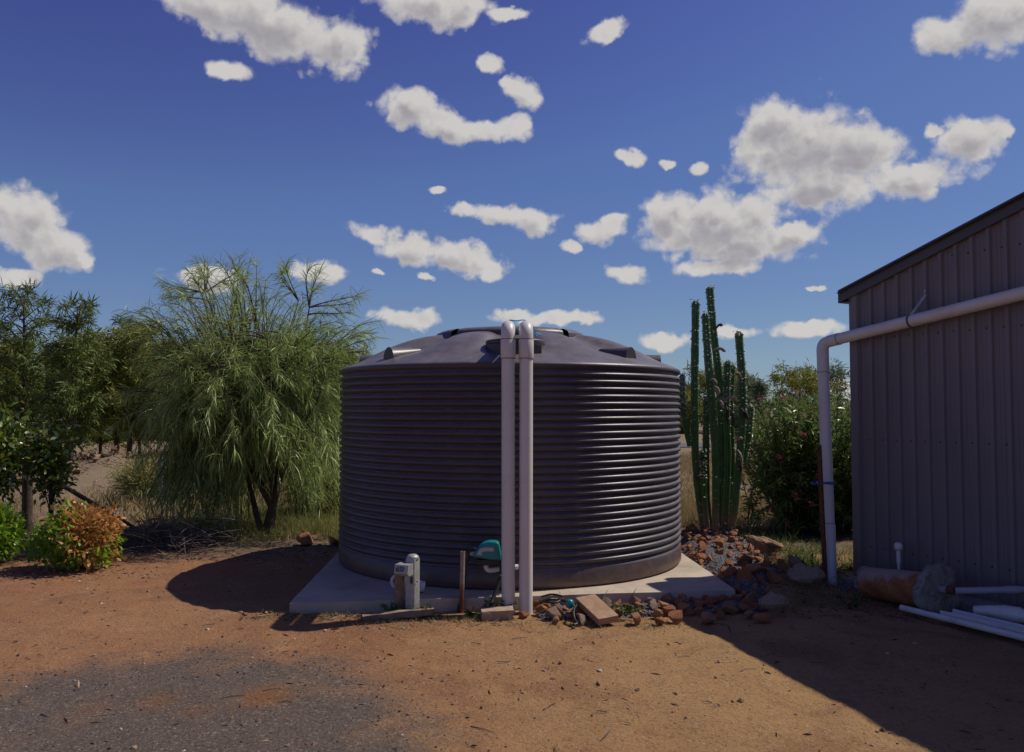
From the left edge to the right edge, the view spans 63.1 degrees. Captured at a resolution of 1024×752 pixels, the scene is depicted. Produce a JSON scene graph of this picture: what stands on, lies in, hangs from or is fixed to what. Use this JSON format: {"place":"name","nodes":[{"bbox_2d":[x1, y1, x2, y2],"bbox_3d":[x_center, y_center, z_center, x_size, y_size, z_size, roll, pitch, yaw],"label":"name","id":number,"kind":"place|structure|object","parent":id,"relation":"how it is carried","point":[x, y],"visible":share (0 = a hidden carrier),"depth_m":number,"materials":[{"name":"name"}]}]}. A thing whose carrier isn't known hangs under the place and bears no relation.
{"place":"outdoors","nodes":[
{"label":"outdoors","id":0,"kind":"place"},
{"bbox_2d":[128,496,339,545],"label":"dry grass","id":1,"kind":"structure","parent":0,"point":[294,525],"depth_m":10.80,"materials":[{"name":"green plant"}]},
{"bbox_2d":[0,412,1023,751],"bbox_3d":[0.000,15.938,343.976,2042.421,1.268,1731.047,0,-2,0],"label":"ground","id":2,"kind":"structure","parent":0,"point":[858,718],"depth_m":5.63,"materials":[{"name":"brown soil"}]},
{"bbox_2d":[0,501,29,560],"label":"green shrub","id":3,"kind":"object","parent":2,"relation":"on","point":[15,531],"visible":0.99,"depth_m":8.94,"materials":[{"name":"green plant"}]},
{"bbox_2d":[0,336,43,435],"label":"casuarina tree","id":4,"kind":"object","parent":2,"relation":"on","point":[12,353],"visible":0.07,"depth_m":25.53,"materials":[{"name":"green plant"}]},
{"bbox_2d":[0,396,46,502],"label":"glossy tree","id":5,"kind":"object","parent":2,"relation":"on","point":[11,456],"visible":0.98,"depth_m":9.93,"materials":[{"name":"green plant"}]},
{"bbox_2d":[0,335,51,377],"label":"tree","id":6,"kind":"object","parent":2,"relation":"on","point":[27,341],"visible":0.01,"depth_m":48.02,"materials":[{"name":"green plant"}]},
{"bbox_2d":[11,410,46,444],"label":"casuarina tree","id":7,"kind":"object","parent":2,"relation":"on","point":[29,434],"visible":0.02,"depth_m":28.90,"materials":[{"name":"green plant"}]},
{"bbox_2d":[0,275,79,453],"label":"casuarina tree","id":8,"kind":"object","parent":2,"relation":"on","point":[27,371],"visible":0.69,"depth_m":23.38,"materials":[{"name":"green plant"}]},
{"bbox_2d":[21,414,87,515],"bbox_3d":[-5.611,1.282,10.172,0.706,1.628,0.658,0,-2,0],"label":"sparse sapling","id":9,"kind":"object","parent":2,"relation":"on","point":[50,465],"visible":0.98,"depth_m":10.10,"materials":[{"name":"green plant"}]},
{"bbox_2d":[0,335,119,448],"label":"casuarina tree","id":10,"kind":"object","parent":2,"relation":"on","point":[30,381],"visible":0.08,"depth_m":24.95,"materials":[{"name":"green plant"}]},
{"bbox_2d":[28,291,119,462],"bbox_3d":[-11.837,0.172,22.402,2.165,4.966,2.614,0,-2,0],"label":"casuarina tree","id":11,"kind":"object","parent":2,"relation":"on","point":[74,406],"visible":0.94,"depth_m":22.29,"materials":[{"name":"green plant"}]},
{"bbox_2d":[22,496,128,573],"bbox_3d":[-4.485,1.622,8.615,0.969,0.756,0.948,0,-2,0],"label":"two tone shrub","id":12,"kind":"object","parent":2,"relation":"on","point":[74,524],"visible":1,"depth_m":8.44,"materials":[{"name":"green plant"}]},
{"bbox_2d":[21,461,141,533],"bbox_3d":[-5.579,1.465,10.873,1.779,1.421,0.136,0,-2,9],"label":"strainer post","id":13,"kind":"object","parent":2,"relation":"on","point":[27,504],"visible":0.28,"depth_m":10.93,"materials":[{"name":"wood"}]},
{"bbox_2d":[22,443,149,485],"bbox_3d":[-8.950,1.968,19.070,8.423,0.976,7.522,-2,-3,36],"label":"mound rubble","id":14,"kind":"object","parent":2,"relation":"on","point":[96,457],"visible":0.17,"depth_m":17.35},
{"bbox_2d":[52,327,127,398],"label":"tree","id":15,"kind":"object","parent":2,"relation":"on","point":[90,342],"visible":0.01,"depth_m":51.12,"materials":[{"name":"green plant"}]},
{"bbox_2d":[58,371,141,454],"bbox_3d":[-14.945,1.131,30.433,3.423,3.726,3.928,1,-3,-24],"label":"casuarina tree","id":16,"kind":"object","parent":2,"relation":"on","point":[100,442],"visible":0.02,"depth_m":30.35,"materials":[{"name":"green plant"}]},
{"bbox_2d":[83,309,153,454],"bbox_3d":[-11.941,0.380,25.590,2.562,4.832,2.319,0,-2,0],"label":"casuarina tree","id":17,"kind":"object","parent":2,"relation":"on","point":[116,440],"visible":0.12,"depth_m":25.41,"materials":[{"name":"green plant"}]},
{"bbox_2d":[86,338,164,440],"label":"tree","id":18,"kind":"object","parent":2,"relation":"on","point":[111,350],"visible":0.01,"depth_m":45.18,"materials":[{"name":"green plant"}]},
{"bbox_2d":[93,378,168,457],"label":"casuarina tree","id":19,"kind":"object","parent":2,"relation":"on","point":[135,435],"visible":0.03,"depth_m":28.64,"materials":[{"name":"green plant"}]},
{"bbox_2d":[83,318,180,458],"bbox_3d":[-11.024,0.487,24.245,2.990,4.505,2.980,-2,-3,40],"label":"casuarina tree","id":20,"kind":"object","parent":2,"relation":"on","point":[117,377],"visible":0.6,"depth_m":23.68,"materials":[{"name":"green plant"}]},
{"bbox_2d":[97,450,196,505],"bbox_3d":[-6.161,1.794,14.249,1.591,1.170,1.481,0,-2,0],"label":"grey green bush","id":21,"kind":"object","parent":2,"relation":"on","point":[135,483],"visible":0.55,"depth_m":14.02,"materials":[{"name":"green plant"}]},
{"bbox_2d":[139,335,234,432],"bbox_3d":[-9.188,0.671,24.370,2.849,4.162,3.236,-1,-2,14],"label":"casuarina tree","id":22,"kind":"object","parent":2,"relation":"on","point":[162,384],"visible":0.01,"depth_m":23.77,"materials":[{"name":"green plant"}]},
{"bbox_2d":[110,495,280,553],"bbox_3d":[-4.005,1.707,9.788,2.696,0.618,1.475,0,-2,0],"label":"brush pile","id":23,"kind":"object","parent":2,"relation":"on","point":[153,542],"visible":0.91,"depth_m":9.68,"materials":[{"name":"brown wood"}]},
{"bbox_2d":[98,248,390,537],"bbox_3d":[-3.315,0.215,10.723,3.190,3.871,3.202,-2,-3,39],"label":"weeping tree","id":24,"kind":"object","parent":2,"relation":"on","point":[233,450],"visible":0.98,"depth_m":10.29,"materials":[{"name":"green plant"}]},
{"bbox_2d":[0,640,524,751],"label":"asphalt patch","id":25,"kind":"object","parent":2,"relation":"on","point":[290,725],"visible":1,"depth_m":4.61,"materials":[{"name":"grey asphalt"}]},
{"bbox_2d":[0,630,515,751],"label":"bitumen crumbs","id":26,"kind":"object","parent":25,"relation":"on","point":[256,720],"visible":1,"depth_m":4.90,"materials":[{"name":"grey asphalt"}]},
{"bbox_2d":[265,443,341,519],"bbox_3d":[-2.890,1.569,12.349,1.728,1.536,1.504,0,-2,0],"label":"yellow green bush","id":27,"kind":"object","parent":2,"relation":"on","point":[335,505],"visible":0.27,"depth_m":12.10,"materials":[{"name":"green plant"}]},
{"bbox_2d":[296,529,313,545],"bbox_3d":[-2.475,1.884,9.871,0.236,0.250,0.195,0,-2,9],"label":"red stone","id":28,"kind":"object","parent":2,"relation":"on","point":[304,538],"visible":1,"depth_m":9.81,"materials":[{"name":"brown stone"}]},
{"bbox_2d":[293,326,356,453],"bbox_3d":[-5.402,0.619,23.727,3.182,4.178,3.057,-2,-3,42],"label":"casuarina tree","id":29,"kind":"object","parent":2,"relation":"on","point":[336,434],"visible":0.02,"depth_m":23.61,"materials":[{"name":"green plant"}]},
{"bbox_2d":[329,530,338,545],"bbox_3d":[-2.090,1.914,9.834,0.125,0.250,0.157,0,-2,-10],"label":"red stone","id":30,"kind":"object","parent":2,"relation":"on","point":[333,541],"visible":0.84,"depth_m":9.79,"materials":[{"name":"brown stone"}]},
{"bbox_2d":[333,342,367,362],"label":"tree","id":31,"kind":"object","parent":2,"relation":"on","point":[365,348],"visible":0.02,"depth_m":49.37,"materials":[{"name":"green plant"}]},
{"bbox_2d":[0,443,771,535],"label":"paddock grass","id":32,"kind":"structure","parent":2,"relation":"on","point":[685,465],"depth_m":13.75,"materials":[{"name":"plant"}]},
{"bbox_2d":[379,601,402,611],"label":"weed","id":33,"kind":"object","parent":2,"relation":"on","point":[392,609],"visible":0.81,"depth_m":6.64,"materials":[{"name":"green plant"}]},
{"bbox_2d":[362,608,435,620],"bbox_3d":[-0.880,1.859,6.498,0.562,0.058,0.125,1,-2,-14],"label":"timber offcut","id":34,"kind":"object","parent":2,"relation":"on","point":[408,613],"visible":1,"depth_m":6.47,"materials":[{"name":"grey wood"}]},
{"bbox_2d":[394,554,419,609],"bbox_3d":[-0.843,1.676,6.639,0.203,0.505,0.202,0,-2,0],"label":"meter post","id":35,"kind":"object","parent":2,"relation":"on","point":[409,569],"visible":0.84,"depth_m":6.64,"materials":[{"name":"metal"}]},
{"bbox_2d":[390,574,424,591],"bbox_3d":[-0.868,1.723,6.950,0.292,0.164,0.120,1,-2,-15],"label":"plastic funnel","id":36,"kind":"object","parent":35,"relation":"attached to","point":[422,585],"visible":0.41,"depth_m":6.91,"materials":[{"name":"white plastic"}]},
{"bbox_2d":[410,601,430,609],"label":"weed","id":37,"kind":"object","parent":2,"relation":"on","point":[428,605],"visible":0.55,"depth_m":6.60,"materials":[{"name":"green plant"}]},
{"bbox_2d":[22,537,897,751],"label":"sticks","id":38,"kind":"object","parent":2,"relation":"on","point":[365,639],"visible":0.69,"depth_m":5.93,"materials":[{"name":"brown wood"}]},
{"bbox_2d":[459,551,464,612],"bbox_3d":[-0.403,1.675,6.736,0.048,0.516,0.038,0,-2,0],"label":"rusty upright pipe","id":39,"kind":"object","parent":2,"relation":"on","point":[462,578],"visible":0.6,"depth_m":6.72,"materials":[{"name":"brown metal"}]},
{"bbox_2d":[464,606,481,618],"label":"weed","id":40,"kind":"object","parent":2,"relation":"on","point":[469,614],"visible":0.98,"depth_m":6.54,"materials":[{"name":"green plant"}]},
{"bbox_2d":[254,606,696,635],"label":"edge grass","id":41,"kind":"structure","parent":2,"relation":"on","point":[440,618],"depth_m":6.36,"materials":[{"name":"beige plant"}]},
{"bbox_2d":[456,539,518,613],"bbox_3d":[-0.198,1.650,6.820,0.509,0.591,0.316,0,-2,0],"label":"water pump","id":42,"kind":"object","parent":2,"relation":"on","point":[487,553],"visible":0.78,"depth_m":6.84,"materials":[{"name":"teal plastic"}]},
{"bbox_2d":[480,598,496,607],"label":"weed","id":43,"kind":"object","parent":2,"relation":"on","point":[486,604],"visible":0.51,"depth_m":6.65,"materials":[{"name":"green plant"}]},
{"bbox_2d":[481,606,513,620],"bbox_3d":[-0.116,1.867,6.558,0.256,0.092,0.142,0,-2,-6],"label":"stone block","id":44,"kind":"object","parent":2,"relation":"on","point":[495,613],"depth_m":6.50,"materials":[{"name":"beige stone"}]},
{"bbox_2d":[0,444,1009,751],"bbox_3d":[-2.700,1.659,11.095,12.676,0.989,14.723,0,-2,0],"label":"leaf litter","id":45,"kind":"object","parent":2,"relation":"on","point":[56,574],"visible":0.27,"depth_m":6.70,"materials":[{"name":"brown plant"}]},
{"bbox_2d":[496,598,517,605],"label":"weed","id":46,"kind":"object","parent":2,"relation":"on","point":[503,604],"visible":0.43,"depth_m":6.67,"materials":[{"name":"green plant"}]},
{"bbox_2d":[501,321,515,613],"bbox_3d":[-0.032,0.749,7.114,0.123,2.398,0.801,0,-2,0],"label":"riser pipe","id":47,"kind":"object","parent":2,"relation":"on","point":[508,348],"visible":0.98,"depth_m":6.74,"materials":[{"name":"white plastic"}]},
{"bbox_2d":[289,551,734,613],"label":"concrete slab","id":48,"kind":"structure","parent":2,"relation":"on","point":[335,584],"depth_m":7.04,"materials":[{"name":"grey concrete"}]},
{"bbox_2d":[338,326,681,589],"bbox_3d":[-0.020,0.682,8.879,3.566,2.417,3.566,0,-2,0],"label":"water tank","id":49,"kind":"object","parent":48,"relation":"on","point":[420,455],"visible":0.9,"depth_m":7.32,"materials":[{"name":"plastic"}]},
{"bbox_2d":[0,558,1023,751],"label":"yard pebbles","id":50,"kind":"object","parent":2,"relation":"on","point":[741,700],"visible":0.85,"depth_m":5.56,"materials":[{"name":"brown stone"}]},
{"bbox_2d":[519,611,528,618],"bbox_3d":[0.101,1.878,6.557,0.087,0.066,0.064,1,-3,-30],"label":"red stone","id":51,"kind":"object","parent":2,"relation":"on","point":[523,615],"visible":1,"depth_m":6.54,"materials":[{"name":"brown stone"}]},
{"bbox_2d":[519,321,533,614],"bbox_3d":[0.116,0.749,7.114,0.123,2.398,0.801,0,-2,0],"label":"riser pipe","id":52,"kind":"object","parent":2,"relation":"on","point":[526,348],"visible":0.96,"depth_m":6.73,"materials":[{"name":"white plastic"}]},
{"bbox_2d":[509,319,540,336],"bbox_3d":[0.130,-0.402,6.974,0.316,0.136,0.085,2,-3,-34],"label":"twine","id":53,"kind":"object","parent":52,"relation":"attached to","point":[535,333],"visible":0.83,"depth_m":6.96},
{"bbox_2d":[538,593,578,625],"bbox_3d":[0.444,1.823,6.588,0.254,0.136,0.627,1,-3,-25],"label":"garden hose","id":54,"kind":"object","parent":2,"relation":"on","point":[569,603],"visible":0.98,"depth_m":6.70,"materials":[{"name":"black rubber"}]},
{"bbox_2d":[533,519,789,625],"bbox_3d":[1.523,1.832,8.356,2.846,0.381,4.250,0,-2,0],"label":"rock border","id":55,"kind":"object","parent":2,"relation":"on","point":[724,556],"visible":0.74,"depth_m":7.22,"materials":[{"name":"stone"}]},
{"bbox_2d":[576,594,618,624],"bbox_3d":[0.656,1.806,6.460,0.175,0.148,0.386,1,-3,-23],"label":"clay paver","id":56,"kind":"object","parent":55,"relation":"on","point":[596,609],"visible":1,"depth_m":6.40,"materials":[{"name":"beige brick"}]},
{"bbox_2d":[608,602,646,614],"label":"weed","id":57,"kind":"object","parent":55,"relation":"on","point":[630,610],"visible":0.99,"depth_m":6.48,"materials":[{"name":"green plant"}]},
{"bbox_2d":[744,535,778,551],"bbox_3d":[2.459,1.643,8.151,0.234,0.151,0.338,2,-3,-38],"label":"sandstone slab","id":58,"kind":"object","parent":55,"relation":"on","point":[764,545],"depth_m":8.07,"materials":[{"name":"beige stone"}]},
{"bbox_2d":[758,536,784,549],"bbox_3d":[2.641,1.708,8.488,0.232,0.108,0.297,14,-4,-35],"label":"sandstone slab","id":59,"kind":"object","parent":55,"relation":"on","point":[781,546],"depth_m":8.43,"materials":[{"name":"brown stone"}]},
{"bbox_2d":[677,387,702,433],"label":"tree","id":60,"kind":"object","parent":2,"relation":"on","point":[688,401],"visible":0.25,"depth_m":58.92,"materials":[{"name":"green plant"}]},
{"bbox_2d":[678,285,754,534],"bbox_3d":[2.487,0.465,9.976,0.803,3.196,0.694,2,-3,-45],"label":"column cactus","id":61,"kind":"object","parent":2,"relation":"on","point":[726,471],"depth_m":9.94,"materials":[{"name":"plant"}]},
{"bbox_2d":[683,358,770,431],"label":"tree","id":62,"kind":"object","parent":2,"relation":"on","point":[702,382],"visible":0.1,"depth_m":61.96,"materials":[{"name":"green plant"}]},
{"bbox_2d":[703,373,771,430],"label":"tree","id":63,"kind":"object","parent":2,"relation":"on","point":[749,381],"visible":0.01,"depth_m":68.10,"materials":[{"name":"green plant"}]},
{"bbox_2d":[734,371,772,443],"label":"tree","id":64,"kind":"object","parent":2,"relation":"on","point":[758,389],"visible":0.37,"depth_m":33.08,"materials":[{"name":"green plant"}]},
{"bbox_2d":[753,613,770,622],"bbox_3d":[1.927,1.863,6.421,0.113,0.070,0.130,-2,-3,40],"label":"grey stone","id":65,"kind":"object","parent":2,"relation":"on","point":[762,617],"visible":1,"depth_m":6.39,"materials":[{"name":"stone"}]},
{"bbox_2d":[625,630,920,703],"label":"yard sprouts","id":66,"kind":"object","parent":2,"relation":"on","point":[692,653],"visible":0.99,"depth_m":5.38,"materials":[{"name":"green plant"}]},
{"bbox_2d":[759,592,787,610],"bbox_3d":[2.078,1.801,6.638,0.226,0.150,0.146,-1,-3,22],"label":"pale stone","id":67,"kind":"object","parent":2,"relation":"on","point":[774,601],"visible":1,"depth_m":6.60,"materials":[{"name":"grey stone"}]},
{"bbox_2d":[717,384,852,535],"bbox_3d":[4.069,1.092,10.929,2.673,2.032,2.009,0,-2,0],"label":"oleander bush","id":68,"kind":"object","parent":2,"relation":"on","point":[785,474],"visible":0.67,"depth_m":10.56,"materials":[{"name":"green plant"}]},
{"bbox_2d":[736,524,852,577],"bbox_3d":[3.559,1.909,9.252,2.015,0.310,2.870,0,-2,0],"label":"green fringe","id":69,"kind":"object","parent":2,"relation":"on","point":[845,564],"visible":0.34,"depth_m":9.37,"materials":[{"name":"green plant"}]},
{"bbox_2d":[788,555,800,565],"bbox_3d":[2.743,1.814,8.110,0.119,0.135,0.192,-2,-3,40],"label":"pale stone","id":70,"kind":"object","parent":2,"relation":"on","point":[790,557],"visible":0.53,"depth_m":8.09,"materials":[{"name":"stone"}]},
{"bbox_2d":[749,548,844,587],"bbox_3d":[2.706,1.861,8.181,1.051,0.346,1.412,0,-2,0],"label":"dry tussock","id":71,"kind":"object","parent":2,"relation":"on","point":[790,566],"visible":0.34,"depth_m":8.00,"materials":[{"name":"beige plant"}]},
{"bbox_2d":[734,565,873,614],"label":"shade grass","id":72,"kind":"structure","parent":2,"relation":"on","point":[816,594],"depth_m":7.19,"materials":[{"name":"plant"}]},
{"bbox_2d":[787,553,821,567],"bbox_3d":[2.902,1.855,8.205,0.378,0.249,0.245,-1,-3,29],"label":"weed","id":73,"kind":"object","parent":2,"relation":"on","point":[812,555],"visible":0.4,"depth_m":8.22,"materials":[{"name":"green plant"}]},
{"bbox_2d":[767,357,843,423],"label":"tree","id":74,"kind":"object","parent":2,"relation":"on","point":[798,379],"visible":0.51,"depth_m":63.34,"materials":[{"name":"green plant"}]},
{"bbox_2d":[788,564,824,585],"bbox_3d":[2.586,1.760,7.340,0.328,0.185,0.226,0,-2,9],"label":"pale stone","id":75,"kind":"object","parent":2,"relation":"on","point":[802,574],"visible":1,"depth_m":7.29,"materials":[{"name":"grey stone"}]},
{"bbox_2d":[789,357,849,418],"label":"tree","id":76,"kind":"object","parent":2,"relation":"on","point":[837,374],"visible":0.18,"depth_m":69.33,"materials":[{"name":"green plant"}]},
{"bbox_2d":[817,445,827,584],"bbox_3d":[2.873,1.318,7.720,0.054,1.350,0.108,1,-3,-18],"label":"steel picket","id":77,"kind":"object","parent":2,"relation":"on","point":[822,509],"visible":0.84,"depth_m":7.72,"materials":[{"name":"black metal"}]},
{"bbox_2d":[810,482,834,484],"bbox_3d":[2.895,1.000,7.780,0.222,0.022,0.152,0,-2,0],"label":"cord tie","id":78,"kind":"object","parent":77,"relation":"attached to","point":[817,483],"visible":0.95,"depth_m":7.74,"materials":[{"name":"blue plastic"}]},
{"bbox_2d":[820,577,856,594],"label":"spilled gravel","id":79,"kind":"structure","parent":2,"relation":"on","point":[845,585],"depth_m":7.65,"materials":[{"name":"gravel"}]},
{"bbox_2d":[836,592,872,608],"bbox_3d":[2.838,1.864,6.952,0.255,0.138,0.321,0,-2,0],"label":"weed","id":80,"kind":"object","parent":2,"relation":"on","point":[854,599],"visible":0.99,"depth_m":6.86,"materials":[{"name":"green plant"}]},
{"bbox_2d":[894,542,902,569],"bbox_3d":[3.410,1.708,7.355,0.074,0.480,0.074,0,-2,0],"label":"vent pipe","id":81,"kind":"object","parent":2,"relation":"on","point":[898,547],"visible":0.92,"depth_m":7.34,"materials":[{"name":"white plastic"}]},
{"bbox_2d":[837,192,1023,612],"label":"shed","id":82,"kind":"structure","parent":2,"relation":"on","point":[937,433],"depth_m":7.17,"materials":[{"name":"paint"}]},
{"bbox_2d":[816,286,1023,585],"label":"downpipe","id":83,"kind":"object","parent":82,"relation":"attached to","point":[911,320],"visible":0.91,"depth_m":7.75,"materials":[{"name":"white plastic"}]},
{"bbox_2d":[854,563,1023,617],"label":"pipes and concrete","id":84,"kind":"object","parent":2,"relation":"on","point":[932,588],"visible":0.96,"depth_m":6.67,"materials":[{"name":"brown plastic"}]},
{"bbox_2d":[899,604,1023,640],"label":"loose pipe","id":85,"kind":"object","parent":2,"relation":"on","point":[975,625],"visible":1,"depth_m":6.17,"materials":[{"name":"white plastic"}]},
{"bbox_2d":[940,609,1023,633],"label":"loose channel","id":86,"kind":"object","parent":2,"relation":"on","point":[993,622],"visible":0.69,"depth_m":6.14,"materials":[{"name":"white plastic"}]},
{"bbox_2d":[973,605,1023,623],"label":"pipe offcut","id":87,"kind":"object","parent":2,"relation":"on","point":[1013,614],"visible":0.88,"depth_m":6.29,"materials":[{"name":"white plastic"}]},
{"bbox_2d":[0,0,1023,410],"label":"sky","id":88,"kind":"structure","parent":0,"point":[592,168],"materials":[{"name":"blue"}]},
{"bbox_2d":[678,443,771,446],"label":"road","id":89,"kind":"structure","parent":0,"point":[685,445],"depth_m":38.29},
{"bbox_2d":[680,488,843,533],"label":"field edge grass","id":90,"kind":"structure","parent":0,"point":[693,515],"depth_m":11.56,"materials":[{"name":"green plant"}]}
]}

